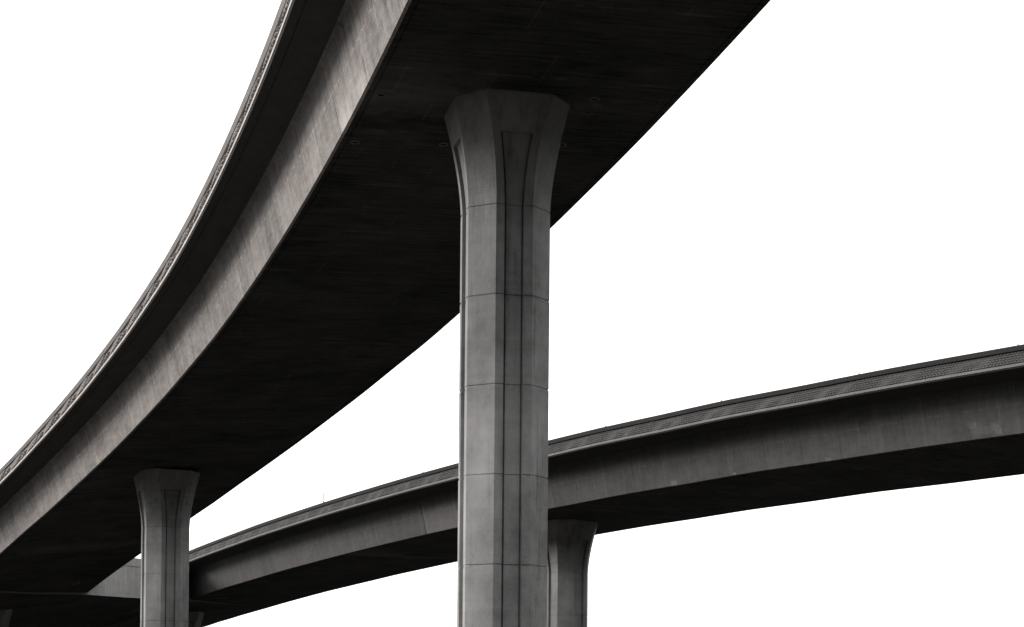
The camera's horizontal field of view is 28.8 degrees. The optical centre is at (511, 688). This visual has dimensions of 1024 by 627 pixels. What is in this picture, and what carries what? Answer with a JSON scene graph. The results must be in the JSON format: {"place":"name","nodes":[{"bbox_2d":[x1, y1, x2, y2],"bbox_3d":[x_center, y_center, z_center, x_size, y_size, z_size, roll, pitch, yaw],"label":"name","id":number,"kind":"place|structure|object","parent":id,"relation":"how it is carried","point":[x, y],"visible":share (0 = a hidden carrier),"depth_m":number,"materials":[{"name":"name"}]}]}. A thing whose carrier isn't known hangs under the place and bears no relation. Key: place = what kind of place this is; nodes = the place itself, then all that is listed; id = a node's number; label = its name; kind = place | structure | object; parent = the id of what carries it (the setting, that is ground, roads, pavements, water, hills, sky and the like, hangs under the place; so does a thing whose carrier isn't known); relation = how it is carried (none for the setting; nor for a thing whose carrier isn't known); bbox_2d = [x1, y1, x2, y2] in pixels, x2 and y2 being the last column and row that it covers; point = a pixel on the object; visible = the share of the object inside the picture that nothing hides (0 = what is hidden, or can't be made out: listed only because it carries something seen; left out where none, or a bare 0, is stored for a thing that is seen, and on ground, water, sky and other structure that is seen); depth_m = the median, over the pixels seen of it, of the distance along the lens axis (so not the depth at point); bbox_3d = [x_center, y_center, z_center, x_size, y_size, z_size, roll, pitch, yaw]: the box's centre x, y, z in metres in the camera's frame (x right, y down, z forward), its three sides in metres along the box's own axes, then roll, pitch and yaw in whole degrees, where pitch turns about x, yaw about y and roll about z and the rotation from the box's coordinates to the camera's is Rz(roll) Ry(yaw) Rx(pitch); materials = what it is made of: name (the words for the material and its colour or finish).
{"place":"outdoors","nodes":[
{"label":"outdoors","id":0,"kind":"place"},
{"bbox_2d":[0,0,1023,626],"label":"sky","id":1,"kind":"structure","parent":0,"point":[839,193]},
{"label":"ground","id":2,"kind":"structure","parent":0,"visible":0},
{"bbox_2d":[0,609,12,626],"bbox_3d":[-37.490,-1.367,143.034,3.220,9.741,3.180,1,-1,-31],"label":"bridge pier","id":3,"kind":"structure","parent":2,"relation":"on","point":[5,616],"depth_m":142.53,"materials":[{"name":"concrete"}]},
{"bbox_2d":[0,558,247,626],"bbox_3d":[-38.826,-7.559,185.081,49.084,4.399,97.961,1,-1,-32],"label":"ramp junction","id":4,"kind":"object","parent":3,"relation":"on","point":[114,597],"visible":0.32,"depth_m":159.97,"materials":[{"name":"concrete"}]},
{"bbox_2d":[133,468,199,626],"bbox_3d":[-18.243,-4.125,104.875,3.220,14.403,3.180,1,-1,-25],"label":"bridge pier","id":5,"kind":"structure","parent":2,"relation":"on","point":[165,498],"depth_m":103.92,"materials":[{"name":"concrete"}]},
{"bbox_2d":[188,612,204,626],"bbox_3d":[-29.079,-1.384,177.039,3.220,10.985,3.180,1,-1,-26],"label":"bridge pier","id":6,"kind":"structure","parent":2,"relation":"on","point":[195,619],"depth_m":176.12,"materials":[{"name":"concrete"}]},
{"bbox_2d":[444,89,569,626],"bbox_3d":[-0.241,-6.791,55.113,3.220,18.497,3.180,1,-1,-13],"label":"bridge pier","id":7,"kind":"structure","parent":2,"relation":"on","point":[505,145],"depth_m":54.13,"materials":[{"name":"concrete"}]},
{"bbox_2d":[0,0,770,609],"bbox_3d":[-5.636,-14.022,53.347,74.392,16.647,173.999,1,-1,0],"label":"flyover bridge","id":8,"kind":"structure","parent":7,"relation":"on","point":[304,282],"depth_m":69.48,"materials":[{"name":"concrete"}]},
{"bbox_2d":[546,519,597,626],"bbox_3d":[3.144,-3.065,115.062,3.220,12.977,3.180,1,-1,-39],"label":"bridge pier","id":9,"kind":"structure","parent":2,"relation":"on","point":[569,544],"depth_m":113.99,"materials":[{"name":"concrete"}]},
{"bbox_2d":[106,344,1023,626],"bbox_3d":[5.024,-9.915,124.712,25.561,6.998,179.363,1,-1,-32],"label":"flyover bridge","id":10,"kind":"structure","parent":9,"relation":"on","point":[944,420],"depth_m":99.84,"materials":[{"name":"grey concrete"}]}
]}

